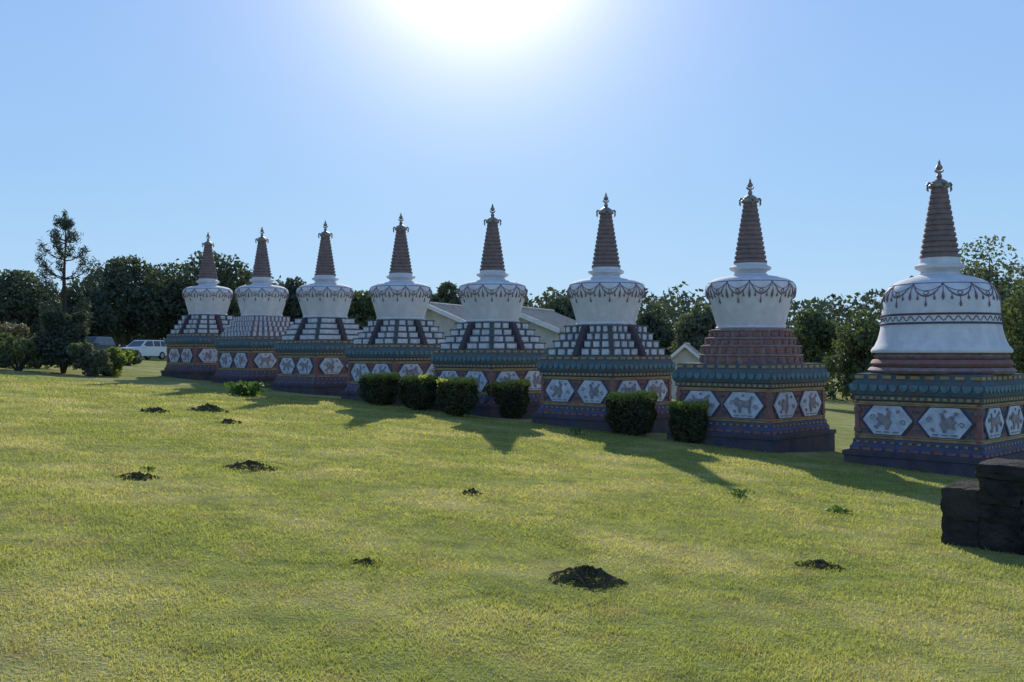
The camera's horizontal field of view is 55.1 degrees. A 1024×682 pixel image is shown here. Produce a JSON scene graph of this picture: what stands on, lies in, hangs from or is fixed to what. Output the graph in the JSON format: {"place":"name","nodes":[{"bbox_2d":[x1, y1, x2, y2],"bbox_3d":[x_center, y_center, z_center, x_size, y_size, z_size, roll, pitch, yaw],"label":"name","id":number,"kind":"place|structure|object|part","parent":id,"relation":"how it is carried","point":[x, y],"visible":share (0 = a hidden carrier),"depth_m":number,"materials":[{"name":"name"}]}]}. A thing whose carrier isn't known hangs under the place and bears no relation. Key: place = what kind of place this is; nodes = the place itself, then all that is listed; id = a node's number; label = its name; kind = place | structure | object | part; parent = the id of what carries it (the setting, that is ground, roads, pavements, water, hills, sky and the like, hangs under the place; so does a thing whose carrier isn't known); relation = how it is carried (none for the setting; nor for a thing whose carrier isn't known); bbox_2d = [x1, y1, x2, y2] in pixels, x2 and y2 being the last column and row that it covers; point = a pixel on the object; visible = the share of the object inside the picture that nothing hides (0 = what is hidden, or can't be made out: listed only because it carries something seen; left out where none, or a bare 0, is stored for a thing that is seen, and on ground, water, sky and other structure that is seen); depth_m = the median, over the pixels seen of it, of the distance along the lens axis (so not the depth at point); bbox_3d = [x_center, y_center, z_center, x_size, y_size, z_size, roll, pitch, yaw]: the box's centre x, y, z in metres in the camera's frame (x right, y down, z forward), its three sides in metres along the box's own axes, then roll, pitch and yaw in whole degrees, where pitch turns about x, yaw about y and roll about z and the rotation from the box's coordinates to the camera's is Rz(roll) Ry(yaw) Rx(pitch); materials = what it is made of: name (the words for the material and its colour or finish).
{"place":"outdoors","nodes":[
{"label":"outdoors","id":0,"kind":"place"},
{"bbox_2d":[0,344,1023,681],"bbox_3d":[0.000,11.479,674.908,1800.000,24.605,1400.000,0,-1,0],"label":"ground","id":1,"kind":"structure","parent":0,"point":[840,416],"depth_m":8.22,"materials":[{"name":"green plant"}]},
{"bbox_2d":[0,332,15,355],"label":"garden shrub","id":2,"kind":"object","parent":1,"relation":"on","point":[3,335],"visible":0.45,"depth_m":43.21,"materials":[{"name":"green plant"}]},
{"bbox_2d":[0,321,29,353],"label":"garden shrub","id":3,"kind":"object","parent":1,"relation":"on","point":[22,332],"visible":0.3,"depth_m":47.08,"materials":[{"name":"green plant"}]},
{"bbox_2d":[0,335,42,370],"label":"garden shrub","id":4,"kind":"object","parent":1,"relation":"on","point":[19,348],"visible":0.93,"depth_m":40.76,"materials":[{"name":"green plant"}]},
{"bbox_2d":[0,269,62,336],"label":"broadleaf tree","id":5,"kind":"object","parent":1,"relation":"on","point":[18,292],"visible":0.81,"depth_m":86.92,"materials":[{"name":"green plant"}]},
{"bbox_2d":[23,337,56,367],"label":"garden shrub","id":6,"kind":"object","parent":1,"relation":"on","point":[28,364],"depth_m":45.71,"materials":[{"name":"green plant"}]},
{"bbox_2d":[29,309,90,373],"bbox_3d":[-19.132,0.082,41.957,2.745,2.885,2.618,0,-1,0],"label":"garden shrub","id":7,"kind":"object","parent":1,"relation":"on","point":[58,333],"visible":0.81,"depth_m":41.39,"materials":[{"name":"green plant"}]},
{"bbox_2d":[34,209,103,326],"bbox_3d":[-20.473,-2.205,44.883,2.908,7.737,3.210,0,-1,0],"label":"pine tree","id":8,"kind":"object","parent":1,"relation":"on","point":[67,224],"visible":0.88,"depth_m":44.96,"materials":[{"name":"green plant"}]},
{"bbox_2d":[42,282,123,336],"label":"broadleaf tree","id":9,"kind":"object","parent":1,"relation":"on","point":[103,323],"visible":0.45,"depth_m":96.95,"materials":[{"name":"green plant"}]},
{"bbox_2d":[65,342,113,376],"bbox_3d":[-17.598,0.823,40.915,1.714,1.559,1.496,0,-1,0],"label":"garden shrub","id":10,"kind":"object","parent":1,"relation":"on","point":[88,359],"visible":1,"depth_m":40.60,"materials":[{"name":"green plant"}]},
{"bbox_2d":[78,337,115,350],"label":"parked car","id":11,"kind":"object","parent":1,"relation":"on","point":[100,343],"visible":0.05,"depth_m":72.04,"materials":[{"name":"paint"}]},
{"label":"side window","id":12,"kind":"part","parent":11,"relation":"part of","materials":[{"name":"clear glass"}]},
{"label":"side window","id":13,"kind":"part","parent":11,"relation":"part of","materials":[{"name":"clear glass"}]},
{"bbox_2d":[98,346,134,376],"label":"garden shrub","id":14,"kind":"object","parent":1,"relation":"on","point":[119,358],"visible":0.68,"depth_m":42.52,"materials":[{"name":"green plant"}]},
{"bbox_2d":[120,348,141,365],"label":"garden shrub","id":15,"kind":"object","parent":1,"relation":"on","point":[136,360],"visible":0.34,"depth_m":61.99,"materials":[{"name":"green plant"}]},
{"bbox_2d":[81,254,183,345],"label":"broadleaf tree","id":16,"kind":"object","parent":1,"relation":"on","point":[138,309],"visible":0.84,"depth_m":102.26,"materials":[{"name":"green plant"}]},
{"bbox_2d":[114,471,159,480],"bbox_3d":[-4.393,1.584,11.482,0.486,0.125,0.541,0,-1,0],"label":"dirt mound","id":17,"kind":"object","parent":1,"relation":"on","point":[137,476],"visible":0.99,"depth_m":11.41,"materials":[{"name":"soil"}]},
{"bbox_2d":[120,340,166,359],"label":"parked car","id":18,"kind":"object","parent":1,"relation":"on","point":[147,349],"visible":0.51,"depth_m":83.78,"materials":[{"name":"white paint"}]},
{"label":"side window","id":19,"kind":"part","parent":18,"relation":"part of","materials":[{"name":"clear glass"}]},
{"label":"side window","id":20,"kind":"part","parent":18,"relation":"part of","materials":[{"name":"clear glass"}]},
{"bbox_2d":[139,465,155,471],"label":"weed plant","id":21,"kind":"object","parent":1,"relation":"on","point":[151,468],"visible":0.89,"depth_m":12.19,"materials":[{"name":"green plant"}]},
{"bbox_2d":[138,407,170,413],"bbox_3d":[-8.209,1.603,22.611,0.756,0.175,0.839,0,-1,0],"label":"dirt mound","id":22,"kind":"object","parent":1,"relation":"on","point":[156,409],"visible":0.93,"depth_m":22.46,"materials":[{"name":"soil"}]},
{"bbox_2d":[139,262,194,339],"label":"broadleaf tree","id":23,"kind":"object","parent":1,"relation":"on","point":[157,337],"visible":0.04,"depth_m":110.20,"materials":[{"name":"green plant"}]},
{"bbox_2d":[160,233,233,380],"bbox_3d":[-14.700,-1.412,47.422,3.220,7.740,3.220,-1,-1,45],"label":"stupa","id":24,"kind":"object","parent":1,"relation":"on","point":[190,340],"visible":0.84,"depth_m":46.44,"materials":[{"name":"white paint"}]},
{"bbox_2d":[157,250,252,333],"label":"broadleaf tree","id":25,"kind":"object","parent":1,"relation":"on","point":[224,278],"visible":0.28,"depth_m":107.09,"materials":[{"name":"green plant"}]},
{"bbox_2d":[187,403,230,412],"bbox_3d":[-7.480,1.656,24.309,1.029,0.274,1.165,0,-1,0],"label":"dirt mound","id":26,"kind":"object","parent":1,"relation":"on","point":[209,407],"visible":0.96,"depth_m":24.10,"materials":[{"name":"soil"}]},
{"bbox_2d":[216,418,241,423],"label":"dirt mound","id":27,"kind":"object","parent":1,"relation":"on","point":[228,421],"visible":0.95,"depth_m":20.86,"materials":[{"name":"soil"}]},
{"bbox_2d":[224,380,270,395],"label":"weed plant","id":28,"kind":"object","parent":1,"relation":"on","point":[245,388],"visible":0.98,"depth_m":33.44,"materials":[{"name":"green plant"}]},
{"bbox_2d":[222,460,277,471],"bbox_3d":[-3.557,1.694,13.347,0.744,0.161,0.832,0,-1,0],"label":"dirt mound","id":29,"kind":"object","parent":1,"relation":"on","point":[249,465],"visible":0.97,"depth_m":13.21,"materials":[{"name":"soil"}]},
{"bbox_2d":[211,228,293,387],"bbox_3d":[-11.190,-1.257,43.880,3.220,7.740,3.220,-1,-1,45],"label":"stupa","id":30,"kind":"object","parent":1,"relation":"on","point":[245,343],"visible":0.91,"depth_m":42.92,"materials":[{"name":"white paint"}]},
{"bbox_2d":[281,276,306,323],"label":"broadleaf tree","id":31,"kind":"object","parent":1,"relation":"on","point":[292,310],"visible":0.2,"depth_m":109.89,"materials":[{"name":"green plant"}]},
{"bbox_2d":[270,220,362,395],"bbox_3d":[-7.680,-1.102,40.338,3.220,7.740,3.220,-1,-1,45],"label":"stupa","id":32,"kind":"object","parent":1,"relation":"on","point":[310,347],"visible":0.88,"depth_m":39.35,"materials":[{"name":"white paint"}]},
{"bbox_2d":[347,290,376,328],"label":"broadleaf tree","id":33,"kind":"object","parent":1,"relation":"on","point":[361,310],"visible":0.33,"depth_m":110.35,"materials":[{"name":"green plant"}]},
{"bbox_2d":[350,557,382,565],"bbox_3d":[-1.137,1.726,7.663,0.270,0.078,0.292,0,-1,0],"label":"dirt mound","id":34,"kind":"object","parent":1,"relation":"on","point":[367,561],"visible":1,"depth_m":7.62,"materials":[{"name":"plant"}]},
{"bbox_2d":[358,372,399,404],"bbox_3d":[-4.569,1.673,33.955,1.246,1.291,1.176,0,-1,26],"label":"clipped bush","id":35,"kind":"object","parent":1,"relation":"on","point":[378,388],"visible":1,"depth_m":33.62,"materials":[{"name":"green plant"}]},
{"bbox_2d":[340,214,445,405],"bbox_3d":[-4.170,-0.947,36.795,3.220,7.740,3.220,-1,-1,45],"label":"stupa","id":36,"kind":"object","parent":1,"relation":"on","point":[401,335],"visible":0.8,"depth_m":35.92,"materials":[{"name":"white paint"}]},
{"bbox_2d":[396,373,437,409],"bbox_3d":[-3.064,1.698,32.178,1.248,1.348,1.200,0,-1,26],"label":"clipped bush","id":37,"kind":"object","parent":1,"relation":"on","point":[418,395],"visible":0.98,"depth_m":31.85,"materials":[{"name":"green plant"}]},
{"bbox_2d":[430,280,461,304],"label":"broadleaf tree","id":38,"kind":"object","parent":1,"relation":"on","point":[443,295],"visible":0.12,"depth_m":99.62,"materials":[{"name":"green plant"}]},
{"bbox_2d":[435,375,479,415],"bbox_3d":[-1.674,1.727,30.191,1.296,1.374,1.253,0,-1,13],"label":"clipped bush","id":39,"kind":"object","parent":1,"relation":"on","point":[462,401],"visible":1,"depth_m":29.76,"materials":[{"name":"green plant"}]},
{"bbox_2d":[459,487,483,495],"bbox_3d":[-0.498,1.870,12.169,0.330,0.110,0.352,0,-1,0],"label":"dirt mound","id":40,"kind":"object","parent":1,"relation":"on","point":[471,491],"visible":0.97,"depth_m":12.12,"materials":[{"name":"soil"}]},
{"bbox_2d":[429,204,547,418],"bbox_3d":[-0.660,-0.792,33.253,3.220,7.740,3.220,-1,-1,45],"label":"stupa","id":41,"kind":"object","parent":1,"relation":"on","point":[492,338],"visible":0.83,"depth_m":32.35,"materials":[{"name":"white paint"}]},
{"bbox_2d":[425,302,576,348],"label":"house","id":42,"kind":"structure","parent":1,"relation":"on","point":[548,325],"depth_m":60.87,"materials":[{"name":"white paint"}]},
{"bbox_2d":[484,378,530,418],"bbox_3d":[-0.123,1.878,31.674,1.406,1.412,1.287,0,-1,12],"label":"clipped bush","id":43,"kind":"object","parent":1,"relation":"on","point":[521,385],"visible":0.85,"depth_m":31.19,"materials":[{"name":"green plant"}]},
{"bbox_2d":[0,256,1023,401],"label":"wood","id":44,"kind":"object","parent":1,"relation":"on","point":[672,314],"visible":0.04,"depth_m":132.12,"materials":[{"name":"green plant"}]},
{"bbox_2d":[540,295,575,319],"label":"broadleaf tree","id":45,"kind":"object","parent":1,"relation":"on","point":[563,306],"visible":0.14,"depth_m":110.47,"materials":[{"name":"green plant"}]},
{"bbox_2d":[567,426,587,435],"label":"weed plant","id":46,"kind":"object","parent":1,"relation":"on","point":[576,431],"visible":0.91,"depth_m":25.08,"materials":[{"name":"green plant"}]},
{"bbox_2d":[548,564,628,591],"bbox_3d":[0.596,1.828,7.631,0.659,0.185,0.684,0,-1,0],"label":"dirt mound","id":47,"kind":"object","parent":1,"relation":"on","point":[587,576],"visible":1,"depth_m":7.53,"materials":[{"name":"soil"}]},
{"bbox_2d":[531,193,675,432],"bbox_3d":[2.850,-0.638,29.711,3.220,7.740,3.220,-1,-1,45],"label":"stupa","id":48,"kind":"object","parent":1,"relation":"on","point":[603,348],"visible":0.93,"depth_m":28.85,"materials":[{"name":"white paint"}]},
{"bbox_2d":[603,389,658,435],"bbox_3d":[3.312,2.008,27.075,1.395,1.375,1.319,0,-1,18],"label":"clipped bush","id":49,"kind":"object","parent":1,"relation":"on","point":[645,400],"visible":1,"depth_m":26.64,"materials":[{"name":"green plant"}]},
{"bbox_2d":[636,304,678,354],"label":"broadleaf tree","id":50,"kind":"object","parent":1,"relation":"on","point":[659,328],"visible":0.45,"depth_m":104.97,"materials":[{"name":"green plant"}]},
{"bbox_2d":[670,343,700,397],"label":"cottage","id":51,"kind":"structure","parent":1,"relation":"on","point":[686,353],"depth_m":82.01,"materials":[{"name":"beige paint"}]},
{"bbox_2d":[666,399,709,442],"bbox_3d":[4.672,2.126,25.636,1.106,1.262,1.060,0,-1,26],"label":"clipped bush","id":52,"kind":"object","parent":1,"relation":"on","point":[675,409],"visible":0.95,"depth_m":25.28,"materials":[{"name":"green plant"}]},
{"bbox_2d":[667,300,716,354],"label":"broadleaf tree","id":53,"kind":"object","parent":1,"relation":"on","point":[694,332],"visible":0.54,"depth_m":94.63,"materials":[{"name":"green plant"}]},
{"bbox_2d":[727,488,754,497],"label":"weed plant","id":54,"kind":"object","parent":1,"relation":"on","point":[740,493],"visible":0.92,"depth_m":14.04,"materials":[{"name":"green plant"}]},
{"bbox_2d":[665,179,835,452],"bbox_3d":[6.360,-0.483,26.169,3.220,7.740,3.220,-1,-1,45],"label":"stupa","id":55,"kind":"object","parent":1,"relation":"on","point":[754,380],"visible":0.94,"depth_m":25.20,"materials":[{"name":"white paint"}]},
{"bbox_2d":[786,308,845,393],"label":"broadleaf tree","id":56,"kind":"object","parent":1,"relation":"on","point":[814,333],"visible":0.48,"depth_m":84.96,"materials":[{"name":"green plant"}]},
{"bbox_2d":[794,559,845,571],"bbox_3d":[2.796,2.033,8.917,0.473,0.103,0.497,0,-1,0],"label":"dirt mound","id":57,"kind":"object","parent":1,"relation":"on","point":[820,564],"visible":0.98,"depth_m":8.84,"materials":[{"name":"soil"}]},
{"bbox_2d":[824,505,852,513],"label":"weed plant","id":58,"kind":"object","parent":1,"relation":"on","point":[839,509],"visible":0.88,"depth_m":13.04,"materials":[{"name":"green plant"}]},
{"bbox_2d":[822,308,880,398],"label":"broadleaf tree","id":59,"kind":"object","parent":1,"relation":"on","point":[861,338],"visible":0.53,"depth_m":76.04,"materials":[{"name":"green plant"}]},
{"bbox_2d":[842,160,1023,478],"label":"stupa","id":60,"kind":"object","parent":1,"relation":"on","point":[938,388],"visible":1,"depth_m":21.58,"materials":[{"name":"white paint"}]},
{"bbox_2d":[940,458,1023,554],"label":"stone pier","id":61,"kind":"structure","parent":1,"relation":"on","point":[986,511],"depth_m":10.66,"materials":[{"name":"grey stone"}]},
{"bbox_2d":[959,234,1023,365],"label":"broadleaf tree","id":62,"kind":"object","parent":1,"relation":"on","point":[987,275],"visible":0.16,"depth_m":71.74,"materials":[{"name":"green plant"}]},
{"bbox_2d":[1001,277,1023,372],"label":"broadleaf tree","id":63,"kind":"object","parent":1,"relation":"on","point":[1016,330],"visible":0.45,"depth_m":60.13,"materials":[{"name":"green plant"}]},
{"bbox_2d":[0,0,1023,353],"label":"sky","id":64,"kind":"structure","parent":0,"point":[158,127],"materials":[{"name":"blue"}]}
]}

